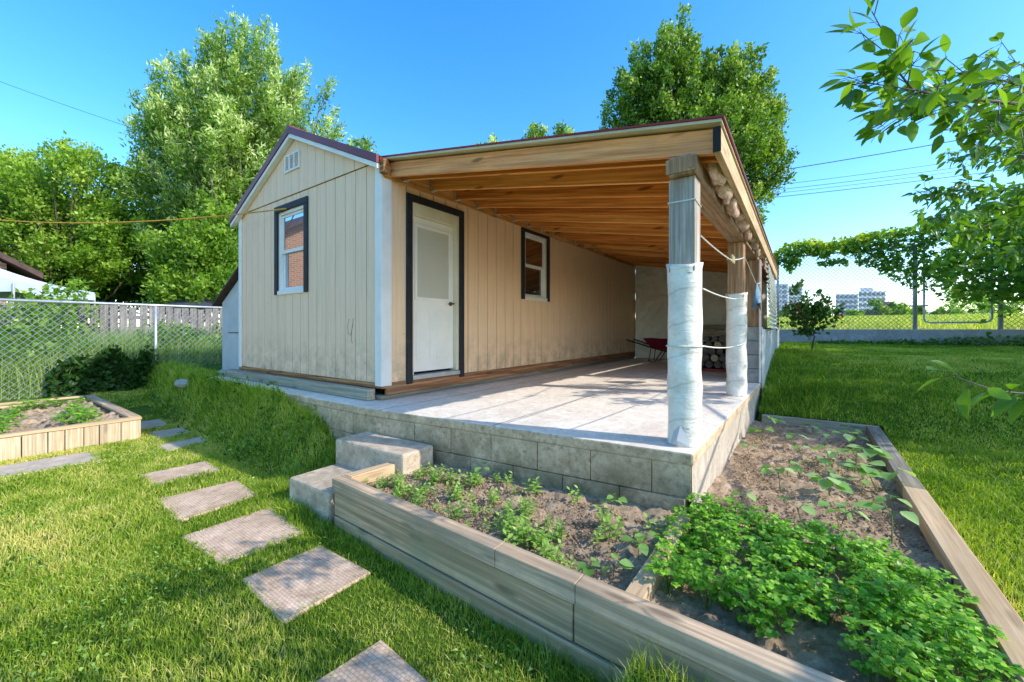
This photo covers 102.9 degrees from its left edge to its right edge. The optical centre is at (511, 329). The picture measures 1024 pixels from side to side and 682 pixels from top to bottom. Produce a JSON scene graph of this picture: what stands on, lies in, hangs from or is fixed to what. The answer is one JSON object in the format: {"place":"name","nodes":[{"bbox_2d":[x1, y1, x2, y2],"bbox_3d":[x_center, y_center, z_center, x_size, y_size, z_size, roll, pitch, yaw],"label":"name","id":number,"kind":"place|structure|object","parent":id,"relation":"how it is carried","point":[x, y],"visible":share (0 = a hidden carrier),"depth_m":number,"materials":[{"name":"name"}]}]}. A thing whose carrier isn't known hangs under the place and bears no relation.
{"place":"outdoors","nodes":[
{"label":"outdoors","id":0,"kind":"place"},
{"bbox_2d":[0,318,1023,681],"bbox_3d":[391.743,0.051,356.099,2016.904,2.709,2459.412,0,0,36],"label":"ground","id":1,"kind":"structure","parent":0,"point":[394,646],"depth_m":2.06,"materials":[{"name":"plant"}]},
{"bbox_2d":[0,252,42,302],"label":"brick house","id":2,"kind":"structure","parent":1,"relation":"on","point":[10,264],"depth_m":10.77,"materials":[{"name":"brown"}]},
{"bbox_2d":[0,269,95,334],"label":"canopy tent","id":3,"kind":"object","parent":1,"relation":"on","point":[10,282],"visible":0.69,"depth_m":8.96,"materials":[{"name":"white fabric"}]},
{"bbox_2d":[0,451,99,476],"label":"paving stone","id":4,"kind":"object","parent":1,"relation":"on","point":[38,465],"visible":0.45,"depth_m":4.21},
{"bbox_2d":[0,395,141,460],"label":"garden planter","id":5,"kind":"object","parent":1,"relation":"on","point":[39,427],"visible":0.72,"depth_m":4.96,"materials":[{"name":"brown wood"}]},
{"bbox_2d":[0,415,28,428],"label":"strawberry plant","id":6,"kind":"object","parent":5,"relation":"in","point":[9,418],"visible":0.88,"depth_m":4.86,"materials":[{"name":"green plant"}]},
{"bbox_2d":[11,399,49,410],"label":"strawberry plant","id":7,"kind":"object","parent":5,"relation":"in","point":[26,404],"visible":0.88,"depth_m":5.93,"materials":[{"name":"green plant"}]},
{"bbox_2d":[50,407,85,418],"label":"strawberry plant","id":8,"kind":"object","parent":5,"relation":"in","point":[62,415],"visible":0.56,"depth_m":5.32,"materials":[{"name":"green plant"}]},
{"bbox_2d":[50,411,89,424],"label":"strawberry plant","id":9,"kind":"object","parent":5,"relation":"in","point":[67,421],"visible":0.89,"depth_m":5.04,"materials":[{"name":"green plant"}]},
{"bbox_2d":[60,408,102,419],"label":"strawberry plant","id":10,"kind":"object","parent":5,"relation":"in","point":[85,409],"visible":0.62,"depth_m":5.27,"materials":[{"name":"green plant"}]},
{"bbox_2d":[69,412,103,422],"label":"strawberry plant","id":11,"kind":"object","parent":5,"relation":"in","point":[89,417],"visible":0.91,"depth_m":5.06,"materials":[{"name":"green plant"}]},
{"bbox_2d":[0,130,163,344],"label":"maple tree","id":12,"kind":"object","parent":1,"relation":"on","point":[41,245],"visible":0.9,"depth_m":13.99,"materials":[{"name":"green plant"}]},
{"bbox_2d":[11,180,168,334],"bbox_3d":[-18.052,-2.355,17.024,12.512,7.359,5.731,0,0,16],"label":"dark tree","id":13,"kind":"object","parent":1,"relation":"on","point":[125,295],"visible":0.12,"depth_m":16.45,"materials":[{"name":"green plant"}]},
{"bbox_2d":[42,343,158,397],"bbox_3d":[-7.200,0.764,7.366,0.674,1.018,1.715,0,0,36],"label":"creeper bush","id":14,"kind":"object","parent":1,"relation":"on","point":[116,371],"visible":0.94,"depth_m":7.17,"materials":[{"name":"green plant"}]},
{"bbox_2d":[0,277,221,396],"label":"leafy weeds","id":15,"kind":"object","parent":1,"relation":"on","point":[73,289],"visible":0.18,"depth_m":7.42,"materials":[{"name":"green plant"}]},
{"bbox_2d":[0,298,221,399],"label":"chain link fence","id":16,"kind":"object","parent":1,"relation":"on","point":[155,306],"visible":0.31,"depth_m":7.20,"materials":[{"name":"metal"}]},
{"bbox_2d":[0,323,221,399],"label":"tall weeds","id":17,"kind":"object","parent":1,"relation":"on","point":[173,346],"visible":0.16,"depth_m":7.34,"materials":[{"name":"plant"}]},
{"bbox_2d":[0,302,221,342],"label":"board fence","id":18,"kind":"object","parent":1,"relation":"on","point":[211,316],"visible":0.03,"depth_m":9.01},
{"bbox_2d":[141,419,168,429],"bbox_3d":[-5.286,1.408,5.983,0.699,0.044,0.332,0,0,39],"label":"paving stone","id":19,"kind":"object","parent":1,"relation":"on","point":[147,424],"visible":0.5,"depth_m":6.00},
{"bbox_2d":[150,427,187,438],"bbox_3d":[-4.558,1.408,5.455,0.578,0.044,0.428,0,0,36],"label":"paving stone","id":20,"kind":"object","parent":1,"relation":"on","point":[167,432],"visible":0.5,"depth_m":5.48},
{"bbox_2d":[174,378,187,386],"bbox_3d":[-5.353,0.880,6.697,0.546,0.153,0.273,0,0,36],"label":"garden rock","id":21,"kind":"object","parent":1,"relation":"on","point":[179,382],"visible":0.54,"depth_m":6.55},
{"bbox_2d":[140,461,222,484],"bbox_3d":[-3.201,1.408,3.960,0.489,0.044,0.540,0,0,36],"label":"paving stone","id":22,"kind":"object","parent":1,"relation":"on","point":[168,474],"visible":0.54,"depth_m":3.95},
{"bbox_2d":[159,436,207,450],"bbox_3d":[-3.977,1.408,4.978,0.437,0.044,0.459,0,0,36],"label":"paving stone","id":23,"kind":"object","parent":1,"relation":"on","point":[172,445],"visible":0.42,"depth_m":4.95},
{"bbox_2d":[148,297,219,311],"bbox_3d":[-9.613,0.090,12.641,2.494,2.220,2.494,0,0,13],"label":"garden parasol","id":24,"kind":"object","parent":1,"relation":"on","point":[204,302],"visible":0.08,"depth_m":11.96,"materials":[{"name":"fabric"}]},
{"bbox_2d":[132,185,238,323],"bbox_3d":[-9.928,-1.675,13.175,3.450,5.990,3.155,0,0,6],"label":"box elder tree","id":25,"kind":"object","parent":1,"relation":"on","point":[194,262],"visible":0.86,"depth_m":12.41,"materials":[{"name":"green plant"}]},
{"bbox_2d":[158,480,257,521],"bbox_3d":[-2.488,1.408,3.367,0.618,0.044,0.584,0,0,36],"label":"paving stone","id":26,"kind":"object","parent":1,"relation":"on","point":[202,500],"visible":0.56,"depth_m":3.32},
{"bbox_2d":[113,5,347,268],"bbox_3d":[-10.972,-5.530,15.950,8.620,13.697,6.637,0,0,36],"label":"ash tree","id":27,"kind":"object","parent":1,"relation":"on","point":[227,138],"visible":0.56,"depth_m":14.65,"materials":[{"name":"green plant"}]},
{"bbox_2d":[182,507,304,564],"bbox_3d":[-1.798,1.408,2.786,0.620,0.044,0.574,0,0,36],"label":"paving stone","id":28,"kind":"object","parent":1,"relation":"on","point":[245,534],"visible":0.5,"depth_m":2.76,"materials":[{"name":"stone"}]},
{"bbox_2d":[174,372,326,473],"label":"bank weeds","id":29,"kind":"object","parent":1,"relation":"on","point":[249,442],"visible":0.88,"depth_m":4.36,"materials":[{"name":"green plant"}]},
{"bbox_2d":[0,402,581,681],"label":"lawn clover","id":30,"kind":"object","parent":1,"relation":"on","point":[133,623],"visible":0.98,"depth_m":2.11,"materials":[{"name":"green plant"}]},
{"bbox_2d":[242,545,370,624],"bbox_3d":[-1.157,1.408,2.289,0.540,0.044,0.489,0,0,36],"label":"paving stone","id":31,"kind":"object","parent":1,"relation":"on","point":[291,586],"visible":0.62,"depth_m":2.25,"materials":[{"name":"stone"}]},
{"bbox_2d":[290,463,357,521],"bbox_3d":[-1.427,1.315,3.280,0.572,0.270,0.455,0,0,36],"label":"concrete step","id":32,"kind":"object","parent":1,"relation":"on","point":[313,489],"visible":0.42,"depth_m":3.13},
{"bbox_2d":[316,640,427,681],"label":"paving stone","id":33,"kind":"object","parent":1,"relation":"on","point":[377,663],"visible":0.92,"depth_m":1.66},
{"bbox_2d":[336,432,432,474],"bbox_3d":[-1.111,1.210,3.521,0.870,0.480,0.340,0,0,33],"label":"concrete step","id":34,"kind":"object","parent":1,"relation":"on","point":[361,451],"visible":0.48,"depth_m":3.40,"materials":[{"name":"concrete"}]},
{"bbox_2d":[346,120,576,151],"bbox_3d":[-3.011,-5.664,24.029,14.133,13.019,3.150,0,0,0],"label":"tree","id":35,"kind":"object","parent":1,"relation":"on","point":[533,131],"visible":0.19,"depth_m":23.39,"materials":[{"name":"green plant"}]},
{"bbox_2d":[211,358,761,513],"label":"concrete platform","id":36,"kind":"structure","parent":1,"relation":"on","point":[598,430],"depth_m":3.43,"materials":[{"name":"concrete"}]},
{"bbox_2d":[212,265,273,374],"bbox_3d":[-3.578,-0.160,8.332,1.270,1.880,3.900,0,0,36],"label":"storage lean to","id":37,"kind":"object","parent":36,"relation":"on","point":[227,299],"visible":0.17,"depth_m":6.88,"materials":[{"name":"white"}]},
{"bbox_2d":[219,124,634,400],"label":"garden shed","id":38,"kind":"structure","parent":36,"relation":"on","point":[357,268],"depth_m":5.26,"materials":[{"name":"wood"}]},
{"bbox_2d":[0,208,286,223],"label":"washing line","id":39,"kind":"object","parent":38,"relation":"attached to","point":[150,220],"visible":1,"depth_m":6.08,"materials":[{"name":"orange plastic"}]},
{"bbox_2d":[274,196,307,294],"bbox_3d":[-2.902,-1.070,5.417,0.875,1.210,0.096,0,0,36],"label":"window","id":40,"kind":"structure","parent":38,"relation":"in","point":[293,223],"depth_m":5.46,"materials":[{"name":"glass"}]},
{"bbox_2d":[414,216,454,371],"bbox_3d":[-0.943,-0.403,4.930,0.109,1.795,0.690,0,0,36],"label":"door","id":41,"kind":"structure","parent":38,"relation":"in","point":[433,241],"depth_m":4.93,"materials":[{"name":"white metal"}]},
{"bbox_2d":[521,227,549,301],"bbox_3d":[0.368,-1.042,6.700,0.096,1.155,0.845,0,0,36],"label":"window","id":42,"kind":"structure","parent":38,"relation":"in","point":[535,250],"depth_m":6.74,"materials":[{"name":"glass"}]},
{"bbox_2d":[379,115,778,447],"bbox_3d":[2.239,-0.434,6.515,3.225,2.768,7.960,0,0,36],"label":"carport","id":43,"kind":"object","parent":36,"relation":"on","point":[664,194],"visible":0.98,"depth_m":3.72,"materials":[{"name":"brown wood"}]},
{"bbox_2d":[635,265,766,358],"bbox_3d":[4.337,-0.501,9.654,2.880,2.472,0.100,0,0,36],"label":"tarpaulin","id":44,"kind":"object","parent":43,"relation":"attached to","point":[651,302],"visible":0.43,"depth_m":10.12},
{"bbox_2d":[666,342,744,347],"bbox_3d":[1.779,0.137,3.573,0.233,0.063,2.426,0,0,36],"label":"clothes line","id":45,"kind":"object","parent":43,"relation":"attached to","point":[702,346],"visible":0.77,"depth_m":2.68,"materials":[{"name":"fabric"}]},
{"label":"clothes line","id":46,"kind":"object","parent":43,"relation":"attached to","visible":0},
{"bbox_2d":[751,283,760,309],"bbox_3d":[3.104,-0.406,5.182,0.113,0.348,0.428,0,0,36],"label":"hanging cloth","id":47,"kind":"object","parent":46,"relation":"hanging from","point":[756,300],"visible":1,"depth_m":5.08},
{"bbox_2d":[626,338,667,361],"bbox_3d":[3.431,0.479,9.554,1.360,0.539,0.560,0,0,36],"label":"wheelbarrow","id":48,"kind":"object","parent":36,"relation":"on","point":[660,344],"visible":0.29,"depth_m":9.41,"materials":[{"name":"metal"}]},
{"bbox_2d":[701,365,725,371],"bbox_3d":[3.752,0.723,7.654,1.200,0.045,1.000,0,0,36],"label":"plywood board","id":49,"kind":"object","parent":36,"relation":"on","point":[713,368],"visible":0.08,"depth_m":7.27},
{"bbox_2d":[702,325,725,333],"bbox_3d":[4.388,0.324,8.737,1.560,0.848,0.600,0,0,36],"label":"work bench","id":50,"kind":"object","parent":36,"relation":"on","point":[714,326],"visible":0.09,"depth_m":8.92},
{"bbox_2d":[332,414,1023,681],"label":"garden planter","id":51,"kind":"object","parent":1,"relation":"on","point":[581,614],"visible":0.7,"depth_m":2.05,"materials":[{"name":"wood"}]},
{"bbox_2d":[442,499,467,521],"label":"mint seedling","id":52,"kind":"object","parent":51,"relation":"in","point":[458,509],"visible":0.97,"depth_m":2.39,"materials":[{"name":"green plant"}]},
{"bbox_2d":[447,481,464,499],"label":"mint seedling","id":53,"kind":"object","parent":51,"relation":"in","point":[457,492],"visible":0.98,"depth_m":2.69,"materials":[{"name":"green plant"}]},
{"bbox_2d":[487,487,501,505],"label":"mint seedling","id":54,"kind":"object","parent":51,"relation":"in","point":[493,499],"visible":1,"depth_m":2.63,"materials":[{"name":"green plant"}]},
{"bbox_2d":[503,526,523,545],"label":"mint seedling","id":55,"kind":"object","parent":51,"relation":"in","point":[514,538],"visible":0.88,"depth_m":2.09,"materials":[{"name":"green plant"}]},
{"bbox_2d":[504,509,524,529],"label":"mint seedling","id":56,"kind":"object","parent":51,"relation":"in","point":[513,517],"visible":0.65,"depth_m":2.28,"materials":[{"name":"green plant"}]},
{"bbox_2d":[513,496,535,515],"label":"mint seedling","id":57,"kind":"object","parent":51,"relation":"in","point":[528,506],"visible":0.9,"depth_m":2.46,"materials":[{"name":"green plant"}]},
{"bbox_2d":[517,517,546,549],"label":"mint seedling","id":58,"kind":"object","parent":51,"relation":"in","point":[523,531],"visible":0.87,"depth_m":2.12,"materials":[{"name":"green plant"}]},
{"bbox_2d":[522,476,542,494],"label":"mint seedling","id":59,"kind":"object","parent":51,"relation":"in","point":[534,489],"visible":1,"depth_m":2.79,"materials":[{"name":"green plant"}]},
{"bbox_2d":[533,527,551,546],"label":"mint seedling","id":60,"kind":"object","parent":51,"relation":"in","point":[539,536],"visible":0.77,"depth_m":2.09,"materials":[{"name":"green plant"}]},
{"bbox_2d":[539,539,564,562],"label":"mint seedling","id":61,"kind":"object","parent":51,"relation":"in","point":[555,559],"visible":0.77,"depth_m":1.94,"materials":[{"name":"green plant"}]},
{"bbox_2d":[550,518,566,541],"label":"mint seedling","id":62,"kind":"object","parent":51,"relation":"in","point":[561,530],"visible":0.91,"depth_m":2.19,"materials":[{"name":"green plant"}]},
{"bbox_2d":[557,554,576,568],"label":"mint seedling","id":63,"kind":"object","parent":51,"relation":"in","point":[567,565],"visible":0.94,"depth_m":1.90,"materials":[{"name":"green plant"}]},
{"bbox_2d":[567,485,583,503],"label":"mint seedling","id":64,"kind":"object","parent":51,"relation":"in","point":[575,493],"visible":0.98,"depth_m":2.65,"materials":[{"name":"green plant"}]},
{"bbox_2d":[577,557,599,575],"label":"pepper plant","id":65,"kind":"object","parent":51,"relation":"in","point":[588,571],"visible":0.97,"depth_m":1.79,"materials":[{"name":"green plant"}]},
{"bbox_2d":[593,505,614,527],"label":"mint seedling","id":66,"kind":"object","parent":51,"relation":"in","point":[607,521],"visible":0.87,"depth_m":2.32,"materials":[{"name":"green plant"}]},
{"bbox_2d":[596,515,624,541],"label":"mint seedling","id":67,"kind":"object","parent":51,"relation":"in","point":[615,527],"visible":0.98,"depth_m":2.17,"materials":[{"name":"green plant"}]},
{"bbox_2d":[600,493,627,510],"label":"pepper plant","id":68,"kind":"object","parent":51,"relation":"in","point":[621,499],"visible":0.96,"depth_m":2.53,"materials":[{"name":"green plant"}]},
{"bbox_2d":[602,553,633,578],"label":"pepper plant","id":69,"kind":"object","parent":51,"relation":"in","point":[626,563],"visible":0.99,"depth_m":1.84,"materials":[{"name":"green plant"}]},
{"bbox_2d":[619,535,648,559],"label":"pepper plant","id":70,"kind":"object","parent":51,"relation":"in","point":[643,548],"visible":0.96,"depth_m":1.97,"materials":[{"name":"green plant"}]},
{"bbox_2d":[634,530,656,542],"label":"pepper plant","id":71,"kind":"object","parent":51,"relation":"in","point":[650,533],"visible":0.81,"depth_m":2.09,"materials":[{"name":"green plant"}]},
{"bbox_2d":[642,512,665,532],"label":"mint seedling","id":72,"kind":"object","parent":51,"relation":"in","point":[650,522],"visible":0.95,"depth_m":2.27,"materials":[{"name":"green plant"}]},
{"bbox_2d":[731,489,755,510],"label":"bean plant","id":73,"kind":"object","parent":51,"relation":"in","point":[751,496],"visible":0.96,"depth_m":2.56,"materials":[{"name":"green plant"}]},
{"bbox_2d":[748,427,773,441],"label":"bean plant","id":74,"kind":"object","parent":51,"relation":"in","point":[751,429],"visible":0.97,"depth_m":4.03,"materials":[{"name":"green plant"}]},
{"bbox_2d":[760,464,795,492],"bbox_3d":[1.847,1.053,2.831,0.222,0.201,0.140,0,0,28],"label":"bean plant","id":75,"kind":"object","parent":51,"relation":"in","point":[764,469],"visible":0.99,"depth_m":2.85,"materials":[{"name":"green plant"}]},
{"bbox_2d":[774,461,801,475],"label":"bean plant","id":76,"kind":"object","parent":51,"relation":"in","point":[798,468],"visible":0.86,"depth_m":3.04,"materials":[{"name":"green plant"}]},
{"bbox_2d":[778,496,815,527],"bbox_3d":[1.635,1.070,2.348,0.198,0.163,0.139,0,0,31],"label":"bean plant","id":77,"kind":"object","parent":51,"relation":"in","point":[809,510],"visible":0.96,"depth_m":2.32,"materials":[{"name":"green plant"}]},
{"bbox_2d":[804,473,852,495],"bbox_3d":[2.126,1.063,2.711,0.257,0.181,0.213,0,0,16],"label":"bean plant","id":78,"kind":"object","parent":51,"relation":"in","point":[823,483],"visible":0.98,"depth_m":2.68,"materials":[{"name":"green plant"}]},
{"bbox_2d":[810,445,846,460],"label":"bean plant","id":79,"kind":"object","parent":51,"relation":"in","point":[831,454],"visible":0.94,"depth_m":3.41,"materials":[{"name":"green plant"}]},
{"bbox_2d":[643,492,1023,681],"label":"parsley patch","id":80,"kind":"object","parent":51,"relation":"in","point":[911,647],"visible":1,"depth_m":1.59,"materials":[{"name":"green plant"}]},
{"bbox_2d":[818,500,869,525],"bbox_3d":[1.865,1.070,2.333,0.200,0.159,0.218,0,0,6],"label":"bean plant","id":81,"kind":"object","parent":51,"relation":"in","point":[829,510],"visible":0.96,"depth_m":2.33,"materials":[{"name":"green plant"}]},
{"bbox_2d":[831,430,868,448],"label":"bean plant","id":82,"kind":"object","parent":51,"relation":"in","point":[848,437],"visible":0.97,"depth_m":3.85,"materials":[{"name":"green plant"}]},
{"bbox_2d":[833,448,866,471],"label":"bean plant","id":83,"kind":"object","parent":51,"relation":"in","point":[863,455],"visible":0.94,"depth_m":3.23,"materials":[{"name":"green plant"}]},
{"bbox_2d":[843,463,882,479],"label":"bean plant","id":84,"kind":"object","parent":51,"relation":"in","point":[861,471],"visible":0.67,"depth_m":2.97,"materials":[{"name":"green plant"}]},
{"bbox_2d":[847,444,892,464],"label":"bean plant","id":85,"kind":"object","parent":51,"relation":"in","point":[870,452],"visible":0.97,"depth_m":3.34,"materials":[{"name":"green plant"}]},
{"bbox_2d":[851,498,918,543],"bbox_3d":[1.976,1.040,2.170,0.164,0.234,0.258,0,0,-9],"label":"bean plant","id":86,"kind":"object","parent":51,"relation":"in","point":[911,516],"visible":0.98,"depth_m":2.17,"materials":[{"name":"green plant"}]},
{"bbox_2d":[855,460,915,491],"bbox_3d":[2.545,1.042,2.818,0.295,0.233,0.320,0,0,-36],"label":"bean plant","id":87,"kind":"object","parent":51,"relation":"in","point":[887,476],"visible":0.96,"depth_m":2.80,"materials":[{"name":"green plant"}]},
{"bbox_2d":[875,494,912,516],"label":"bean plant","id":88,"kind":"object","parent":51,"relation":"in","point":[890,499],"visible":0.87,"depth_m":2.45,"materials":[{"name":"green plant"}]},
{"bbox_2d":[597,2,799,225],"bbox_3d":[8.842,-7.273,19.956,8.600,15.788,6.934,0,0,36],"label":"linden tree","id":89,"kind":"object","parent":1,"relation":"on","point":[750,109],"visible":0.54,"depth_m":18.68,"materials":[{"name":"green plant"}]},
{"bbox_2d":[775,284,787,313],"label":"apartment tower","id":90,"kind":"structure","parent":1,"relation":"on","point":[782,295],"depth_m":260.00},
{"bbox_2d":[788,286,802,312],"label":"apartment tower","id":91,"kind":"structure","parent":1,"relation":"on","point":[796,297],"depth_m":262.00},
{"bbox_2d":[774,279,844,348],"bbox_3d":[5.620,-0.205,7.755,1.144,1.519,0.664,0,0,36],"label":"rose bush","id":92,"kind":"object","parent":1,"relation":"on","point":[816,308],"visible":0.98,"depth_m":7.69,"materials":[{"name":"green plant"}]},
{"bbox_2d":[836,294,857,313],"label":"apartment tower","id":93,"kind":"structure","parent":1,"relation":"on","point":[847,300],"depth_m":266.00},
{"bbox_2d":[859,291,885,313],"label":"apartment tower","id":94,"kind":"structure","parent":1,"relation":"on","point":[870,297],"depth_m":270.00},
{"bbox_2d":[866,298,894,314],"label":"field bush","id":95,"kind":"object","parent":1,"relation":"on","point":[880,305],"visible":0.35,"depth_m":73.94,"materials":[{"name":"green plant"}]},
{"bbox_2d":[887,302,912,315],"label":"field bush","id":96,"kind":"object","parent":1,"relation":"on","point":[901,308],"visible":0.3,"depth_m":73.88,"materials":[{"name":"green plant"}]},
{"bbox_2d":[779,329,1023,345],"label":"concrete curb","id":97,"kind":"structure","parent":1,"relation":"on","point":[876,335],"depth_m":10.26,"materials":[{"name":"concrete"}]},
{"bbox_2d":[767,240,1023,328],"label":"chain link fence","id":98,"kind":"object","parent":97,"relation":"on","point":[1000,323],"visible":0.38,"depth_m":10.73,"materials":[{"name":"metal"}]},
{"bbox_2d":[773,213,1023,305],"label":"grape vine","id":99,"kind":"object","parent":98,"relation":"attached to","point":[819,248],"visible":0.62,"depth_m":10.37,"materials":[{"name":"green plant"}]},
{"bbox_2d":[909,246,993,323],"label":"metal gate","id":100,"kind":"structure","parent":98,"relation":"attached to","point":[969,321],"depth_m":9.88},
{"bbox_2d":[816,334,1023,346],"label":"curb weeds","id":101,"kind":"object","parent":1,"relation":"on","point":[937,342],"visible":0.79,"depth_m":9.57,"materials":[{"name":"green plant"}]},
{"bbox_2d":[819,0,1023,423],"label":"cherry tree","id":102,"kind":"object","parent":1,"relation":"on","point":[1004,122],"visible":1,"depth_m":1.30,"materials":[{"name":"green plant"}]},
{"bbox_2d":[929,306,963,314],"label":"field bush","id":103,"kind":"object","parent":1,"relation":"on","point":[941,311],"visible":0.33,"depth_m":79.81,"materials":[{"name":"green plant"}]},
{"bbox_2d":[918,201,1023,335],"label":"walnut tree","id":104,"kind":"object","parent":1,"relation":"on","point":[949,262],"visible":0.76,"depth_m":8.78,"materials":[{"name":"green plant"}]},
{"bbox_2d":[941,283,1006,314],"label":"field bush","id":105,"kind":"object","parent":1,"relation":"on","point":[962,311],"visible":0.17,"depth_m":60.34,"materials":[{"name":"green plant"}]},
{"bbox_2d":[973,281,1023,313],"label":"field bush","id":106,"kind":"object","parent":1,"relation":"on","point":[1008,303],"visible":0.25,"depth_m":44.94,"materials":[{"name":"green plant"}]},
{"bbox_2d":[0,0,1023,327],"label":"sky","id":107,"kind":"structure","parent":0,"point":[413,75],"materials":[{"name":"blue"}]},
{"bbox_2d":[765,140,955,172],"bbox_3d":[37.242,-16.591,35.999,38.381,6.948,0.066,0,0,0],"label":"overhead wire","id":108,"kind":"object","parent":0,"point":[866,156],"visible":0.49,"depth_m":35.98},
{"bbox_2d":[774,170,1000,197],"bbox_3d":[37.242,-13.544,35.999,38.376,4.901,0.049,0,0,0],"label":"overhead wire","id":109,"kind":"object","parent":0,"point":[881,185],"visible":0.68,"depth_m":35.98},
{"bbox_2d":[767,313,1023,328],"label":"field grass","id":110,"kind":"structure","parent":0,"point":[954,325],"depth_m":13.78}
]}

